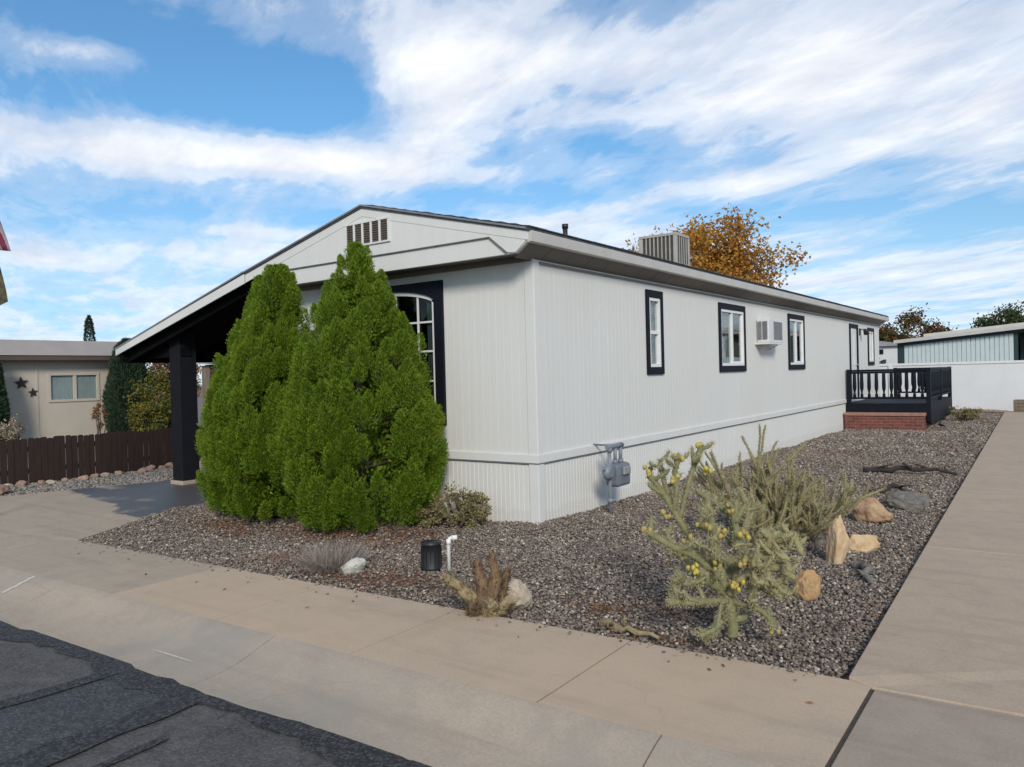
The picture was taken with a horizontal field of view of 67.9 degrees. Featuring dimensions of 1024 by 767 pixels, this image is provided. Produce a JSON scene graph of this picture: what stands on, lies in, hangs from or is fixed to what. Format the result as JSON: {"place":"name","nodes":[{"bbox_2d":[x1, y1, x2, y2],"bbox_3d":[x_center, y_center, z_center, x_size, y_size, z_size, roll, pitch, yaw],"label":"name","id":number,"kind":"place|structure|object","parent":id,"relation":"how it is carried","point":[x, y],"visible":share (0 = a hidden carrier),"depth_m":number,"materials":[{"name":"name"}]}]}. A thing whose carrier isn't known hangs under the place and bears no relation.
{"place":"outdoors","nodes":[
{"label":"outdoors","id":0,"kind":"place"},
{"bbox_2d":[0,465,205,496],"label":"ground","id":1,"kind":"structure","parent":0,"point":[91,484],"depth_m":12.66,"materials":[{"name":"grey gravel"}]},
{"bbox_2d":[0,484,9,495],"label":"rock","id":2,"kind":"object","parent":1,"relation":"on","point":[4,489],"visible":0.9,"depth_m":11.40,"materials":[{"name":"stone"}]},
{"bbox_2d":[15,480,28,485],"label":"rock","id":3,"kind":"object","parent":1,"relation":"on","point":[22,483],"visible":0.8,"depth_m":12.36,"materials":[{"name":"stone"}]},
{"bbox_2d":[38,480,46,485],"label":"rock","id":4,"kind":"object","parent":1,"relation":"on","point":[41,482],"visible":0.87,"depth_m":12.47,"materials":[{"name":"stone"}]},
{"bbox_2d":[45,480,55,483],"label":"rock","id":5,"kind":"object","parent":1,"relation":"on","point":[49,481],"visible":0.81,"depth_m":12.65,"materials":[{"name":"beige stone"}]},
{"bbox_2d":[77,475,88,479],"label":"rock","id":6,"kind":"object","parent":1,"relation":"on","point":[84,477],"visible":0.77,"depth_m":13.03,"materials":[{"name":"stone"}]},
{"bbox_2d":[90,473,99,477],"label":"rock","id":7,"kind":"object","parent":1,"relation":"on","point":[96,475],"visible":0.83,"depth_m":13.24,"materials":[{"name":"stone"}]},
{"bbox_2d":[138,467,146,472],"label":"rock","id":8,"kind":"object","parent":1,"relation":"on","point":[143,470],"visible":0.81,"depth_m":13.81,"materials":[{"name":"beige stone"}]},
{"bbox_2d":[145,465,154,470],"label":"rock","id":9,"kind":"object","parent":1,"relation":"on","point":[150,467],"visible":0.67,"depth_m":14.12,"materials":[{"name":"beige stone"}]},
{"bbox_2d":[158,465,166,469],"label":"rock","id":10,"kind":"object","parent":1,"relation":"on","point":[162,467],"visible":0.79,"depth_m":14.21,"materials":[{"name":"beige stone"}]},
{"bbox_2d":[165,462,172,468],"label":"rock","id":11,"kind":"object","parent":1,"relation":"on","point":[168,465],"visible":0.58,"depth_m":14.43,"materials":[{"name":"beige stone"}]},
{"bbox_2d":[0,538,221,593],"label":"pavement","id":12,"kind":"structure","parent":0,"point":[109,569],"depth_m":6.77,"materials":[{"name":"concrete"}]},
{"bbox_2d":[0,639,341,766],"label":"road","id":13,"kind":"structure","parent":0,"point":[201,735],"depth_m":3.69,"materials":[{"name":"grey asphalt"}]},
{"bbox_2d":[0,679,161,762],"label":"road patch","id":14,"kind":"object","parent":13,"relation":"on","point":[26,726],"visible":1,"depth_m":3.99,"materials":[{"name":"grey asphalt"}]},
{"bbox_2d":[0,669,198,766],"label":"road seam","id":15,"kind":"object","parent":13,"relation":"on","point":[49,753],"visible":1,"depth_m":3.75,"materials":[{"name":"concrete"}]},
{"bbox_2d":[0,621,430,766],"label":"road edge","id":16,"kind":"object","parent":13,"relation":"on","point":[342,751],"visible":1,"depth_m":4.00,"materials":[{"name":"asphalt"}]},
{"bbox_2d":[0,461,479,548],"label":"driveway","id":17,"kind":"structure","parent":0,"point":[73,514],"depth_m":9.86,"materials":[{"name":"concrete"}]},
{"bbox_2d":[0,426,204,484],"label":"picket fence","id":18,"kind":"object","parent":17,"relation":"on","point":[43,458],"visible":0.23,"depth_m":13.41,"materials":[{"name":"brown wood"}]},
{"bbox_3d":[-6.470,-0.459,9.061,0.079,4.340,0.079,-1,1,36],"label":"flag pole","id":19,"kind":"object","parent":17,"relation":"on","visible":0},
{"bbox_2d":[0,268,7,304],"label":"flag","id":20,"kind":"object","parent":19,"relation":"attached to","point":[3,296],"visible":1,"depth_m":9.04,"materials":[{"name":"fabric"}]},
{"bbox_2d":[0,222,10,250],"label":"flag","id":21,"kind":"object","parent":19,"relation":"attached to","point":[4,244],"visible":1,"depth_m":9.04,"materials":[{"name":"red fabric"}]},
{"bbox_2d":[113,567,869,766],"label":"pavement","id":22,"kind":"structure","parent":0,"point":[768,713],"depth_m":4.17,"materials":[{"name":"concrete"}]},
{"bbox_2d":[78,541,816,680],"bbox_3d":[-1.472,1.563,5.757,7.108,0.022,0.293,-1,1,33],"label":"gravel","id":23,"kind":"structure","parent":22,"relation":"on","point":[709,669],"depth_m":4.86,"materials":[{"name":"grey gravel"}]},
{"bbox_2d":[0,386,1012,483],"bbox_3d":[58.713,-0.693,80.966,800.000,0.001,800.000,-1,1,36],"label":"ground","id":24,"kind":"structure","parent":0,"point":[200,402],"depth_m":34.29,"materials":[{"name":"grey gravel"}]},
{"bbox_2d":[0,360,11,440],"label":"juniper","id":25,"kind":"object","parent":24,"relation":"on","point":[5,412],"visible":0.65,"depth_m":20.41,"materials":[{"name":"green plant"}]},
{"bbox_2d":[0,414,27,444],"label":"desert shrub","id":26,"kind":"object","parent":24,"relation":"on","point":[6,427],"visible":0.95,"depth_m":18.60,"materials":[{"name":"beige plant"}]},
{"bbox_2d":[0,339,116,446],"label":"neighbour house","id":27,"kind":"structure","parent":24,"relation":"on","point":[54,388],"depth_m":22.34,"materials":[{"name":"beige paint"}]},
{"bbox_2d":[47,372,99,401],"bbox_3d":[-13.133,0.106,22.784,0.075,0.860,1.460,-1,1,36],"label":"window","id":28,"kind":"structure","parent":27,"relation":"in","point":[72,388],"depth_m":22.76,"materials":[{"name":"teal glass"}]},
{"bbox_2d":[83,315,95,340],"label":"cypress","id":29,"kind":"object","parent":24,"relation":"on","point":[88,324],"visible":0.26,"depth_m":43.28,"materials":[{"name":"green plant"}]},
{"bbox_2d":[89,401,107,433],"bbox_3d":[-11.371,1.134,20.907,0.499,1.339,0.350,-1,1,8],"label":"desert shrub","id":30,"kind":"object","parent":24,"relation":"on","point":[98,415],"visible":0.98,"depth_m":20.89,"materials":[{"name":"brown plant"}]},
{"bbox_2d":[101,337,155,432],"bbox_3d":[-11.754,0.222,23.295,1.459,3.315,1.438,-1,1,3],"label":"juniper","id":31,"kind":"object","parent":24,"relation":"on","point":[114,401],"visible":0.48,"depth_m":22.81,"materials":[{"name":"green plant"}]},
{"bbox_2d":[120,366,171,430],"bbox_3d":[-10.649,0.604,22.851,2.124,2.442,2.395,-1,1,36],"label":"leafy bush","id":32,"kind":"object","parent":24,"relation":"on","point":[161,412],"visible":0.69,"depth_m":22.43,"materials":[{"name":"green plant"}]},
{"bbox_2d":[145,363,201,426],"bbox_3d":[-11.791,0.219,25.613,2.405,3.183,3.122,-1,1,36],"label":"leafy bush","id":33,"kind":"object","parent":24,"relation":"on","point":[154,366],"visible":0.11,"depth_m":25.45,"materials":[{"name":"green plant"}]},
{"bbox_2d":[196,363,221,422],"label":"garden shed","id":34,"kind":"structure","parent":24,"relation":"on","point":[207,373],"depth_m":17.15,"materials":[{"name":"metal"}]},
{"bbox_2d":[0,565,787,766],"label":"kerb","id":35,"kind":"structure","parent":24,"relation":"on","point":[430,720],"depth_m":4.04,"materials":[{"name":"concrete"}]},
{"bbox_2d":[2,576,192,661],"bbox_3d":[-3.004,1.663,5.528,2.800,0.095,0.257,-1,1,36],"label":"paint mark","id":36,"kind":"object","parent":35,"relation":"on","point":[18,584],"visible":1,"depth_m":6.26,"materials":[{"name":"white paint"}]},
{"bbox_2d":[537,643,873,766],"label":"path bedding","id":37,"kind":"object","parent":24,"relation":"on","point":[831,760],"visible":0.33,"depth_m":3.38,"materials":[{"name":"grey concrete"}]},
{"bbox_2d":[622,203,810,287],"bbox_3d":[8.265,-3.423,34.447,9.926,9.412,8.362,-1,1,36],"label":"autumn tree","id":38,"kind":"object","parent":24,"relation":"on","point":[732,259],"visible":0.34,"depth_m":32.99,"materials":[{"name":"orange plant"}]},
{"bbox_2d":[879,341,897,363],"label":"white shed","id":39,"kind":"structure","parent":24,"relation":"on","point":[888,352],"depth_m":41.74,"materials":[{"name":"paint"}]},
{"bbox_2d":[879,302,958,341],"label":"russet tree","id":40,"kind":"object","parent":24,"relation":"on","point":[888,333],"visible":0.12,"depth_m":44.20,"materials":[{"name":"brown plant"}]},
{"bbox_2d":[879,360,1023,410],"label":"white fence","id":41,"kind":"object","parent":24,"relation":"on","point":[995,385],"visible":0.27,"depth_m":25.61,"materials":[{"name":"paint"}]},
{"bbox_2d":[968,300,1023,328],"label":"green tree","id":42,"kind":"object","parent":24,"relation":"on","point":[1010,315],"visible":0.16,"depth_m":46.50,"materials":[{"name":"green plant"}]},
{"bbox_2d":[1013,399,1023,411],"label":"planter box","id":43,"kind":"object","parent":24,"relation":"on","point":[1018,405],"visible":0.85,"depth_m":23.73,"materials":[{"name":"wood"}]},
{"bbox_2d":[0,0,1023,386],"label":"sky","id":44,"kind":"structure","parent":0,"point":[153,153],"materials":[{"name":"blue"}]},
{"bbox_2d":[80,409,1003,679],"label":"ground","id":45,"kind":"structure","parent":0,"point":[420,587],"depth_m":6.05,"materials":[{"name":"grey gravel"}]},
{"bbox_2d":[194,263,355,520],"bbox_3d":[-2.810,0.111,9.082,1.957,3.094,1.817,-1,1,36],"label":"arborvitae","id":46,"kind":"object","parent":45,"relation":"on","point":[248,383],"visible":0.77,"depth_m":8.65,"materials":[{"name":"green plant"}]},
{"bbox_2d":[287,535,379,577],"bbox_3d":[-1.541,1.520,6.578,0.849,0.407,0.851,-1,1,36],"label":"grass tuft","id":47,"kind":"object","parent":45,"relation":"on","point":[317,561],"visible":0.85,"depth_m":6.49,"materials":[{"name":"plant"}]},
{"bbox_2d":[340,557,366,574],"bbox_3d":[-1.335,1.547,6.368,0.229,0.175,0.156,-1,1,3],"label":"rock","id":48,"kind":"object","parent":45,"relation":"on","point":[357,564],"visible":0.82,"depth_m":6.31,"materials":[{"name":"white stone"}]},
{"bbox_2d":[265,240,449,533],"bbox_3d":[-1.735,0.018,8.368,1.964,3.217,1.803,-1,1,36],"label":"arborvitae","id":49,"kind":"object","parent":45,"relation":"on","point":[351,304],"visible":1,"depth_m":7.97,"materials":[{"name":"green plant"}]},
{"bbox_2d":[421,539,442,571],"bbox_3d":[-0.681,1.453,6.419,0.183,0.238,0.183,-1,1,36],"label":"black plastic bin","id":50,"kind":"object","parent":45,"relation":"on","point":[431,554],"visible":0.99,"depth_m":6.35,"materials":[{"name":"black plastic"}]},
{"bbox_2d":[162,512,726,652],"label":"mulch litter","id":51,"kind":"object","parent":45,"relation":"on","point":[338,575],"visible":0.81,"depth_m":7.62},
{"bbox_2d":[400,480,492,528],"bbox_3d":[-0.705,1.334,8.231,1.037,0.549,0.534,-1,1,10],"label":"desert shrub","id":52,"kind":"object","parent":45,"relation":"on","point":[464,513],"visible":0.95,"depth_m":8.13,"materials":[{"name":"leaves"},{"name":"woody twigs"}]},
{"bbox_2d":[446,535,457,570],"bbox_3d":[-0.500,1.432,6.343,0.095,0.333,0.042,-1,1,0],"label":"standpipe","id":53,"kind":"object","parent":45,"relation":"on","point":[450,538],"visible":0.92,"depth_m":6.33,"materials":[{"name":"white plastic"}]},
{"bbox_2d":[438,549,519,617],"bbox_3d":[-0.225,1.388,5.112,0.561,0.560,0.326,-2,1,-4],"label":"withered stump","id":54,"kind":"object","parent":45,"relation":"on","point":[491,597],"visible":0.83,"depth_m":5.10,"materials":[{"name":"beige plant"}]},
{"bbox_2d":[115,204,888,524],"bbox_3d":[2.547,-0.463,17.925,8.320,3.766,19.470,-1,1,36],"label":"mobile home","id":55,"kind":"object","parent":45,"relation":"on","point":[544,346],"visible":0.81,"depth_m":9.43,"materials":[{"name":"paint"}]},
{"bbox_2d":[340,280,446,424],"bbox_3d":[-1.503,-0.345,9.365,1.820,1.685,0.105,-1,1,36],"label":"window","id":56,"kind":"structure","parent":55,"relation":"in","point":[432,291],"depth_m":8.86,"materials":[{"name":"glass"}]},
{"bbox_2d":[645,289,664,374],"bbox_3d":[1.924,-0.700,10.462,0.130,1.150,0.510,-1,1,36],"label":"window","id":57,"kind":"structure","parent":55,"relation":"in","point":[651,296],"depth_m":10.54,"materials":[{"name":"blue paint"}]},
{"bbox_2d":[638,232,689,265],"bbox_3d":[2.735,-2.282,13.637,0.750,0.704,0.630,-1,1,36],"label":"evaporative cooler","id":58,"kind":"object","parent":55,"relation":"on","point":[673,246],"visible":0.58,"depth_m":13.39,"materials":[{"name":"beige metal"}]},
{"bbox_2d":[718,302,746,371],"bbox_3d":[3.728,-0.771,12.909,0.080,1.140,1.250,-1,1,36],"label":"window","id":59,"kind":"structure","parent":55,"relation":"in","point":[726,311],"depth_m":12.88,"materials":[{"name":"blue paint"}]},
{"bbox_2d":[755,318,783,349],"bbox_3d":[4.816,-0.915,14.166,0.270,0.559,0.970,-1,1,36],"label":"window air conditioner","id":60,"kind":"object","parent":55,"relation":"attached to","point":[769,331],"depth_m":13.91,"materials":[{"name":"white metal"}]},
{"bbox_2d":[787,313,805,369],"bbox_3d":[5.972,-0.871,16.005,0.080,1.150,1.180,-1,1,36],"label":"window","id":61,"kind":"structure","parent":55,"relation":"in","point":[793,364],"depth_m":15.99,"materials":[{"name":"blue paint"}]},
{"bbox_2d":[849,323,859,396],"bbox_3d":[9.189,-0.567,20.384,0.119,2.050,0.990,-1,1,36],"label":"door","id":62,"kind":"structure","parent":55,"relation":"in","point":[853,328],"depth_m":20.45,"materials":[{"name":"white paint"}]},
{"bbox_2d":[867,328,874,364],"bbox_3d":[10.468,-1.077,22.209,0.080,1.080,0.830,-1,1,36],"label":"window","id":63,"kind":"structure","parent":55,"relation":"in","point":[870,337],"depth_m":22.20,"materials":[{"name":"white glass"}]},
{"bbox_2d":[78,459,958,703],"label":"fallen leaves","id":64,"kind":"object","parent":45,"relation":"on","point":[810,702],"visible":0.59,"depth_m":6.61,"materials":[{"name":"brown plant"}]},
{"bbox_2d":[507,578,532,610],"bbox_3d":[0.015,1.490,5.318,0.264,0.275,0.231,-1,1,36],"label":"rock","id":65,"kind":"object","parent":45,"relation":"on","point":[520,590],"visible":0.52,"depth_m":5.23,"materials":[{"name":"white stone"}]},
{"bbox_2d":[593,442,630,513],"bbox_3d":[1.195,1.120,8.802,0.409,0.850,0.560,-2,1,-4],"label":"gas meter","id":66,"kind":"object","parent":45,"relation":"on","point":[616,472],"visible":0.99,"depth_m":8.73,"materials":[{"name":"grey metal"}]},
{"bbox_2d":[599,616,659,639],"bbox_3d":[0.696,1.496,4.686,0.129,0.133,0.453,-2,1,-40],"label":"cactus joint","id":67,"kind":"object","parent":45,"relation":"on","point":[611,624],"visible":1,"depth_m":4.69,"materials":[{"name":"beige plant"}]},
{"bbox_2d":[641,440,809,644],"bbox_3d":[1.264,0.953,4.660,0.995,1.194,0.767,-1,1,2],"label":"cholla cactus","id":68,"kind":"object","parent":45,"relation":"on","point":[763,559],"visible":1,"depth_m":4.50,"materials":[{"name":"green plant"}]},
{"bbox_2d":[693,423,885,545],"bbox_3d":[2.526,0.935,6.994,1.727,1.142,1.154,-2,1,-11],"label":"cholla cactus","id":69,"kind":"object","parent":45,"relation":"on","point":[780,501],"visible":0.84,"depth_m":6.83,"materials":[{"name":"green plant"}]},
{"bbox_2d":[792,569,820,600],"bbox_3d":[2.084,1.442,5.405,0.198,0.254,0.182,-1,1,36],"label":"rock","id":70,"kind":"object","parent":45,"relation":"on","point":[807,582],"visible":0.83,"depth_m":5.35,"materials":[{"name":"stone"}]},
{"bbox_2d":[811,539,825,544],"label":"rock","id":71,"kind":"object","parent":45,"relation":"on","point":[820,541],"visible":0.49,"depth_m":6.90,"materials":[{"name":"grey stone"}]},
{"bbox_2d":[825,514,849,565],"bbox_3d":[2.676,1.330,6.245,0.168,0.497,0.154,-2,1,-18],"label":"rock","id":72,"kind":"object","parent":45,"relation":"on","point":[837,544],"visible":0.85,"depth_m":6.19,"materials":[{"name":"beige stone"}]},
{"bbox_2d":[848,558,874,586],"bbox_3d":[2.682,1.433,5.800,0.139,0.114,0.613,-1,1,15],"label":"driftwood","id":73,"kind":"object","parent":45,"relation":"on","point":[866,570],"visible":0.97,"depth_m":5.74,"materials":[{"name":"grey wood"}]},
{"bbox_2d":[848,534,879,553],"bbox_3d":[3.076,1.424,6.676,0.230,0.197,0.234,-2,1,-33],"label":"rock","id":74,"kind":"object","parent":45,"relation":"on","point":[865,543],"visible":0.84,"depth_m":6.64,"materials":[{"name":"beige stone"}]},
{"bbox_2d":[852,497,893,523],"bbox_3d":[3.772,1.343,7.939,0.399,0.319,0.324,-1,1,36],"label":"rock","id":75,"kind":"object","parent":45,"relation":"on","point":[871,510],"visible":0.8,"depth_m":7.82,"materials":[{"name":"beige stone"}]},
{"bbox_2d":[868,483,913,495],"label":"dead branch","id":76,"kind":"object","parent":45,"relation":"on","point":[892,485],"visible":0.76,"depth_m":9.45,"materials":[{"name":"grey wood"}]},
{"bbox_2d":[844,366,951,430],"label":"porch deck","id":77,"kind":"structure","parent":45,"relation":"on","point":[898,411],"depth_m":19.05,"materials":[{"name":"black wood"}]},
{"bbox_2d":[886,491,930,510],"bbox_3d":[4.482,1.343,8.593,0.419,0.256,0.386,-1,1,36],"label":"rock","id":78,"kind":"object","parent":45,"relation":"on","point":[903,500],"visible":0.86,"depth_m":8.50,"materials":[{"name":"grey stone"}]},
{"bbox_2d":[863,462,956,474],"bbox_3d":[5.854,1.251,11.234,1.230,0.183,0.347,-1,1,21],"label":"dead branch","id":79,"kind":"object","parent":45,"relation":"on","point":[906,467],"visible":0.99,"depth_m":11.19,"materials":[{"name":"grey wood"}]},
{"bbox_2d":[938,420,951,426],"bbox_3d":[10.928,1.051,19.167,0.285,0.246,0.310,-1,1,0],"label":"rock","id":80,"kind":"object","parent":45,"relation":"on","point":[944,423],"visible":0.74,"depth_m":19.08,"materials":[{"name":"grey stone"}]},
{"bbox_2d":[949,405,983,420],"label":"desert shrub","id":81,"kind":"object","parent":45,"relation":"on","point":[967,413],"visible":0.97,"depth_m":20.95,"materials":[{"name":"green plant"}]},
{"bbox_2d":[831,690,1023,766],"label":"pavement","id":82,"kind":"structure","parent":0,"point":[892,730],"depth_m":3.26,"materials":[{"name":"grey concrete"}]},
{"bbox_2d":[849,412,1023,716],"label":"path","id":83,"kind":"structure","parent":0,"point":[950,629],"depth_m":4.92,"materials":[{"name":"concrete"}]},
{"bbox_2d":[962,409,1008,411],"bbox_3d":[15.042,0.861,24.210,1.300,0.116,0.300,-1,1,27],"label":"wood plank","id":84,"kind":"object","parent":83,"relation":"on","point":[984,410],"visible":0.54,"depth_m":23.98,"materials":[{"name":"beige wood"}]},
{"bbox_2d":[894,322,1023,365],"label":"neighbour house","id":85,"kind":"structure","parent":0,"point":[1005,342],"depth_m":31.16,"materials":[{"name":"white metal"}]}
]}

